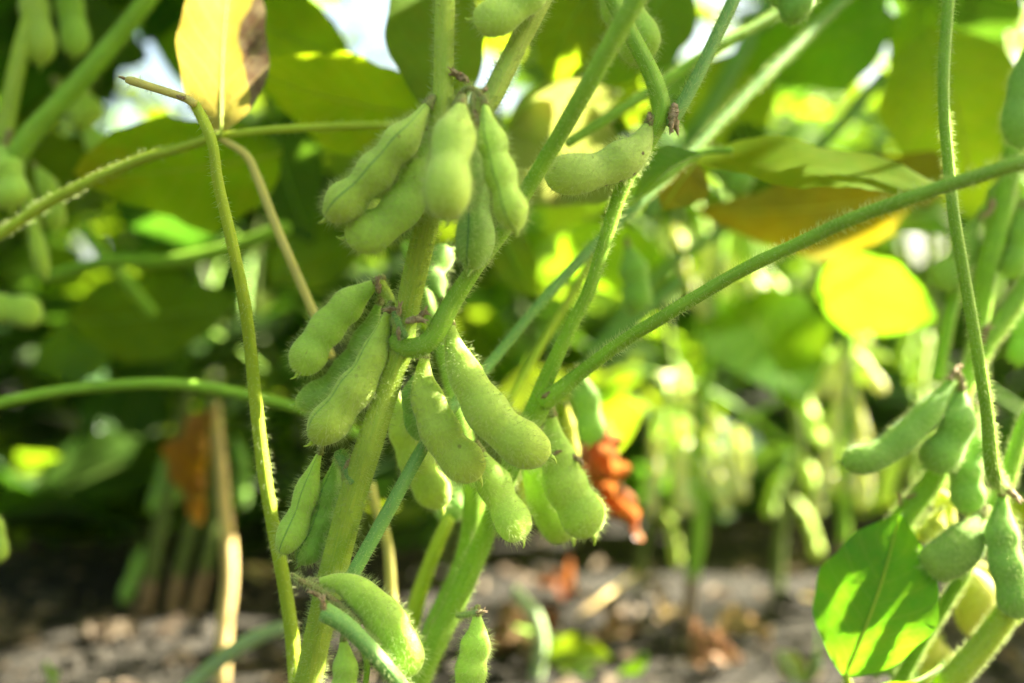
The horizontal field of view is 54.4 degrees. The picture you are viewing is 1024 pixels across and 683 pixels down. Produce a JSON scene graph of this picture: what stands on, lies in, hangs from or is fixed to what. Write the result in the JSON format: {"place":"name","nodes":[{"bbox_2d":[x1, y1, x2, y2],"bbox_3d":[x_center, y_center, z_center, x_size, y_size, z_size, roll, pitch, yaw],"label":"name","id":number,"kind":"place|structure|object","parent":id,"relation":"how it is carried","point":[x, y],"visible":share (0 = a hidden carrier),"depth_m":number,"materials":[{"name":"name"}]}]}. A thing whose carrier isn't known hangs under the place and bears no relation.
{"place":"outdoors","nodes":[
{"label":"outdoors","id":0,"kind":"place"},
{"bbox_2d":[0,350,1023,682],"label":"soil ground","id":1,"kind":"structure","parent":0,"point":[762,664],"depth_m":0.77,"materials":[{"name":"brown soil"}]},
{"bbox_2d":[0,369,18,396],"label":"soybean plant","id":2,"kind":"object","parent":1,"relation":"on","point":[4,386],"visible":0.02,"depth_m":1.40,"materials":[{"name":"green plant"}]},
{"bbox_2d":[43,661,59,682],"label":"weed","id":3,"kind":"object","parent":1,"relation":"on","point":[50,672],"visible":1,"depth_m":0.55,"materials":[{"name":"green plant"}]},
{"bbox_2d":[0,121,125,453],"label":"soybean plant","id":4,"kind":"object","parent":1,"relation":"on","point":[110,221],"visible":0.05,"depth_m":1.17,"materials":[{"name":"green plant"}]},
{"bbox_2d":[52,220,80,244],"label":"soybean plant","id":5,"kind":"object","parent":1,"relation":"on","point":[64,231],"visible":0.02,"depth_m":1.63,"materials":[{"name":"green plant"}]},
{"bbox_2d":[0,212,169,547],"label":"soybean plant","id":6,"kind":"object","parent":1,"relation":"on","point":[107,464],"visible":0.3,"depth_m":0.77,"materials":[{"name":"green plant"}]},
{"bbox_2d":[0,68,172,546],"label":"soybean plant","id":7,"kind":"object","parent":1,"relation":"on","point":[142,413],"visible":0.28,"depth_m":0.86,"materials":[{"name":"green plant"}]},
{"bbox_2d":[0,215,230,419],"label":"soybean plant","id":8,"kind":"object","parent":1,"relation":"on","point":[29,284],"visible":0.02,"depth_m":1.66,"materials":[{"name":"green plant"}]},
{"bbox_2d":[0,67,264,454],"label":"soybean plant","id":9,"kind":"object","parent":1,"relation":"on","point":[50,428],"visible":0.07,"depth_m":1.16,"materials":[{"name":"green plant"}]},
{"bbox_2d":[0,28,276,531],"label":"soybean plant","id":10,"kind":"object","parent":1,"relation":"on","point":[22,264],"visible":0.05,"depth_m":1.10,"materials":[{"name":"green plant"}]},
{"bbox_2d":[12,94,351,373],"bbox_3d":[-0.589,-0.106,1.974,0.602,0.643,1.056,0,0,-4],"label":"soybean plant","id":11,"kind":"object","parent":1,"relation":"on","point":[108,232],"visible":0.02,"depth_m":1.64,"materials":[{"name":"green plant"}]},
{"bbox_2d":[119,390,250,615],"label":"soybean plant","id":12,"kind":"object","parent":1,"relation":"on","point":[166,495],"visible":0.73,"depth_m":0.72,"materials":[{"name":"green plant"}]},
{"bbox_2d":[0,0,387,576],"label":"soybean plant","id":13,"kind":"object","parent":1,"relation":"on","point":[38,88],"visible":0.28,"depth_m":0.82,"materials":[{"name":"green plant"}]},
{"bbox_2d":[72,82,339,432],"bbox_3d":[-0.461,-0.173,1.891,0.728,0.778,1.063,0,0,21],"label":"soybean plant","id":14,"kind":"object","parent":1,"relation":"on","point":[283,342],"visible":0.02,"depth_m":1.50,"materials":[{"name":"green plant"}]},
{"bbox_2d":[0,0,428,562],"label":"soybean plant","id":15,"kind":"object","parent":1,"relation":"on","point":[307,72],"visible":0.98,"depth_m":0.44,"materials":[{"name":"green plant"}]},
{"bbox_2d":[161,379,214,524],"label":"withered leaf","id":16,"kind":"object","parent":15,"relation":"hanging from","point":[186,452],"visible":0.98,"depth_m":0.61,"materials":[{"name":"brown plant"}]},
{"bbox_2d":[213,400,236,682],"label":"dry stalk","id":17,"kind":"object","parent":1,"relation":"on","point":[227,596],"visible":0.92,"depth_m":0.58,"materials":[{"name":"plant"}]},
{"bbox_2d":[184,621,284,682],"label":"weed","id":18,"kind":"object","parent":1,"relation":"on","point":[215,665],"visible":0.9,"depth_m":0.47,"materials":[{"name":"green plant"}]},
{"bbox_2d":[0,0,493,585],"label":"soybean plant","id":19,"kind":"object","parent":1,"relation":"on","point":[56,158],"visible":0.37,"depth_m":0.74,"materials":[{"name":"green plant"}]},
{"bbox_2d":[241,564,274,581],"bbox_3d":[-0.199,0.180,0.775,0.026,0.012,0.052,0,0,0],"label":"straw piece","id":20,"kind":"object","parent":1,"relation":"on","point":[246,568],"visible":0.89,"depth_m":0.78,"materials":[{"name":"brown plant"}]},
{"bbox_2d":[258,95,470,449],"bbox_3d":[-0.289,-0.112,1.924,0.371,0.643,1.102,0,0,-10],"label":"soybean plant","id":21,"kind":"object","parent":1,"relation":"on","point":[294,327],"depth_m":1.54,"materials":[{"name":"green plant"}]},
{"bbox_2d":[225,0,513,466],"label":"soybean plant","id":22,"kind":"object","parent":1,"relation":"on","point":[270,298],"visible":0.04,"depth_m":1.25,"materials":[{"name":"green plant"}]},
{"bbox_2d":[316,219,443,386],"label":"soybean plant","id":23,"kind":"object","parent":1,"relation":"on","point":[396,253],"depth_m":1.72,"materials":[{"name":"green plant"}]},
{"bbox_2d":[328,28,633,390],"bbox_3d":[-0.074,-0.159,1.188,0.456,0.740,0.510,0,0,0],"label":"soybean plant","id":24,"kind":"object","parent":1,"relation":"on","point":[610,304],"visible":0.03,"depth_m":1.08,"materials":[{"name":"green plant"}]},
{"bbox_2d":[321,0,650,580],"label":"soybean plant","id":25,"kind":"object","parent":1,"relation":"on","point":[412,523],"visible":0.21,"depth_m":0.86,"materials":[{"name":"green plant"}]},
{"bbox_2d":[118,0,853,682],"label":"soybean plant","id":26,"kind":"object","parent":1,"relation":"on","point":[454,158],"visible":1,"depth_m":0.29,"materials":[{"name":"green plant"}]},
{"bbox_2d":[0,416,1021,682],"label":"soil crumbs","id":27,"kind":"object","parent":1,"relation":"on","point":[784,602],"visible":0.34,"depth_m":0.72,"materials":[{"name":"brown soil"}]},
{"bbox_2d":[489,598,532,652],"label":"fallen leaf","id":28,"kind":"object","parent":1,"relation":"on","point":[509,619],"visible":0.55,"depth_m":0.65,"materials":[{"name":"brown plant"}]},
{"bbox_2d":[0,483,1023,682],"bbox_3d":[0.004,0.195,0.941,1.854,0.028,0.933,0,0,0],"label":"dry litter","id":29,"kind":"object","parent":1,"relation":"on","point":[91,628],"visible":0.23,"depth_m":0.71,"materials":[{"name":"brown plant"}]},
{"bbox_2d":[0,40,1023,451],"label":"distant soybean foliage","id":30,"kind":"object","parent":1,"relation":"on","point":[164,110],"visible":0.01,"depth_m":1.95,"materials":[{"name":"green plant"}]},
{"bbox_2d":[511,585,547,679],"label":"weed","id":31,"kind":"object","parent":1,"relation":"on","point":[529,609],"visible":1,"depth_m":0.60,"materials":[{"name":"green plant"}]},
{"bbox_2d":[523,609,555,633],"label":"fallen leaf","id":32,"kind":"object","parent":1,"relation":"on","point":[549,617],"visible":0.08,"depth_m":0.67,"materials":[{"name":"yellow plant"}]},
{"bbox_2d":[385,73,701,437],"bbox_3d":[0.082,-0.099,1.791,0.648,0.620,0.929,0,0,-36],"label":"soybean plant","id":33,"kind":"object","parent":1,"relation":"on","point":[520,84],"visible":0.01,"depth_m":1.50,"materials":[{"name":"green plant"}]},
{"bbox_2d":[468,101,625,311],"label":"soybean plant","id":34,"kind":"object","parent":1,"relation":"on","point":[567,284],"visible":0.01,"depth_m":1.75,"materials":[{"name":"green plant"}]},
{"bbox_2d":[534,558,587,598],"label":"fallen leaf","id":35,"kind":"object","parent":1,"relation":"on","point":[561,579],"visible":1,"depth_m":0.76,"materials":[{"name":"orange plant"}]},
{"bbox_2d":[441,0,707,463],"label":"soybean plant","id":36,"kind":"object","parent":1,"relation":"on","point":[531,73],"visible":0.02,"depth_m":1.10,"materials":[{"name":"green plant"}]},
{"bbox_2d":[513,625,647,676],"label":"weed","id":37,"kind":"object","parent":1,"relation":"on","point":[573,652],"visible":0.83,"depth_m":0.60,"materials":[{"name":"green plant"}]},
{"bbox_2d":[578,571,637,617],"bbox_3d":[0.080,0.191,0.758,0.012,0.018,0.099,0,0,34],"label":"straw piece","id":38,"kind":"object","parent":1,"relation":"on","point":[615,588],"visible":1,"depth_m":0.74,"materials":[{"name":"beige plant"}]},
{"bbox_2d":[589,606,640,641],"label":"fallen leaf","id":39,"kind":"object","parent":1,"relation":"on","point":[613,625],"visible":0.93,"depth_m":0.67,"materials":[{"name":"brown plant"}]},
{"bbox_2d":[522,1,765,474],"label":"soybean plant","id":40,"kind":"object","parent":1,"relation":"on","point":[633,444],"visible":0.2,"depth_m":1.24,"materials":[{"name":"green plant"}]},
{"bbox_2d":[474,0,836,599],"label":"soybean plant","id":41,"kind":"object","parent":1,"relation":"on","point":[763,458],"visible":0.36,"depth_m":0.76,"materials":[{"name":"green plant"}]},
{"bbox_2d":[494,0,828,593],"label":"soybean plant","id":42,"kind":"object","parent":1,"relation":"on","point":[774,340],"visible":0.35,"depth_m":0.69,"materials":[{"name":"green plant"}]},
{"bbox_2d":[655,592,681,625],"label":"fallen leaf","id":43,"kind":"object","parent":1,"relation":"on","point":[665,612],"visible":1,"depth_m":0.71,"materials":[{"name":"beige plant"}]},
{"bbox_2d":[368,0,1023,682],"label":"soybean plant","id":44,"kind":"object","parent":1,"relation":"on","point":[596,162],"visible":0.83,"depth_m":0.35,"materials":[{"name":"green plant"}]},
{"bbox_2d":[669,618,743,669],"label":"fallen leaf","id":45,"kind":"object","parent":1,"relation":"on","point":[707,648],"visible":1,"depth_m":0.60,"materials":[{"name":"brown plant"}]},
{"bbox_2d":[645,182,768,632],"bbox_3d":[0.142,0.046,0.723,0.096,0.319,0.057,0,0,0],"label":"soybean plant","id":46,"kind":"object","parent":1,"relation":"on","point":[695,458],"visible":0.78,"depth_m":0.70,"materials":[{"name":"green plant"}]},
{"bbox_2d":[649,102,822,433],"bbox_3d":[0.314,-0.174,1.955,0.590,0.769,1.184,0,0,2],"label":"soybean plant","id":47,"kind":"object","parent":1,"relation":"on","point":[685,217],"visible":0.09,"depth_m":1.49,"materials":[{"name":"green plant"}]},
{"bbox_2d":[704,602,771,639],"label":"fallen leaf","id":48,"kind":"object","parent":1,"relation":"on","point":[735,617],"visible":0.88,"depth_m":0.68,"materials":[{"name":"brown plant"}]},
{"bbox_2d":[647,43,888,506],"bbox_3d":[0.388,-0.161,1.464,0.462,0.749,0.944,0,0,6],"label":"soybean plant","id":49,"kind":"object","parent":1,"relation":"on","point":[780,423],"visible":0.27,"depth_m":1.18,"materials":[{"name":"green plant"}]},
{"bbox_2d":[562,0,974,420],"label":"soybean plant","id":50,"kind":"object","parent":1,"relation":"on","point":[821,268],"visible":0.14,"depth_m":1.47,"materials":[{"name":"green plant"}]},
{"bbox_2d":[569,0,1023,682],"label":"soybean plant","id":51,"kind":"object","parent":1,"relation":"on","point":[951,100],"visible":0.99,"depth_m":0.40,"materials":[{"name":"green plant"}]},
{"bbox_2d":[775,626,820,682],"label":"weed","id":52,"kind":"object","parent":1,"relation":"on","point":[791,665],"visible":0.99,"depth_m":0.56,"materials":[{"name":"green plant"}]},
{"bbox_2d":[801,595,813,600],"bbox_3d":[0.242,0.195,0.727,0.008,0.009,0.068,0,0,-41],"label":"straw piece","id":53,"kind":"object","parent":1,"relation":"on","point":[808,598],"visible":0.17,"depth_m":0.75,"materials":[{"name":"beige plant"}]},
{"bbox_2d":[811,330,887,551],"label":"soybean plant","id":54,"kind":"object","parent":1,"relation":"on","point":[844,420],"visible":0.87,"depth_m":0.68,"materials":[{"name":"plant"}]},
{"bbox_2d":[706,1,1023,528],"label":"soybean plant","id":55,"kind":"object","parent":1,"relation":"on","point":[919,358],"visible":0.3,"depth_m":0.76,"materials":[{"name":"green plant"}]},
{"bbox_2d":[811,104,965,359],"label":"soybean plant","id":56,"kind":"object","parent":1,"relation":"on","point":[956,345],"visible":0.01,"depth_m":1.94,"materials":[{"name":"green plant"}]},
{"bbox_2d":[769,32,1023,478],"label":"soybean plant","id":57,"kind":"object","parent":1,"relation":"on","point":[1011,391],"visible":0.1,"depth_m":1.31,"materials":[{"name":"green plant"}]},
{"bbox_2d":[786,121,1023,466],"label":"soybean plant","id":58,"kind":"object","parent":1,"relation":"on","point":[953,352],"visible":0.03,"depth_m":1.63,"materials":[{"name":"green plant"}]},
{"bbox_2d":[799,24,1023,497],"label":"soybean plant","id":59,"kind":"object","parent":1,"relation":"on","point":[896,396],"visible":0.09,"depth_m":1.12,"materials":[{"name":"green plant"}]},
{"bbox_2d":[803,23,1023,419],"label":"soybean plant","id":60,"kind":"object","parent":1,"relation":"on","point":[1002,413],"visible":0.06,"depth_m":1.62,"materials":[{"name":"green plant"}]},
{"bbox_2d":[860,31,1023,524],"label":"soybean plant","id":61,"kind":"object","parent":1,"relation":"on","point":[1005,41],"visible":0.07,"depth_m":0.78,"materials":[{"name":"green plant"}]},
{"bbox_2d":[996,404,1023,463],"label":"soybean plant","id":62,"kind":"object","parent":1,"relation":"on","point":[1006,423],"visible":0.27,"depth_m":0.95,"materials":[{"name":"green plant"}]},
{"bbox_2d":[1017,185,1022,403],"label":"soybean plant","id":63,"kind":"object","parent":1,"relation":"on","point":[1019,198],"depth_m":1.41,"materials":[{"name":"green plant"}]},
{"bbox_2d":[75,0,1023,343],"label":"sky","id":64,"kind":"structure","parent":0,"point":[371,15],"materials":[{"name":"white"}]},
{"bbox_2d":[579,382,643,540],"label":"withered leaf","id":65,"kind":"object","parent":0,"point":[609,470],"visible":0.82,"depth_m":0.49,"materials":[{"name":"orange plant"}]},
{"bbox_2d":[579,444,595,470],"bbox_3d":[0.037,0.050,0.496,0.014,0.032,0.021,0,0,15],"label":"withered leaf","id":66,"kind":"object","parent":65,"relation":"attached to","point":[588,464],"visible":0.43,"depth_m":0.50,"materials":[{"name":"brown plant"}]}
]}

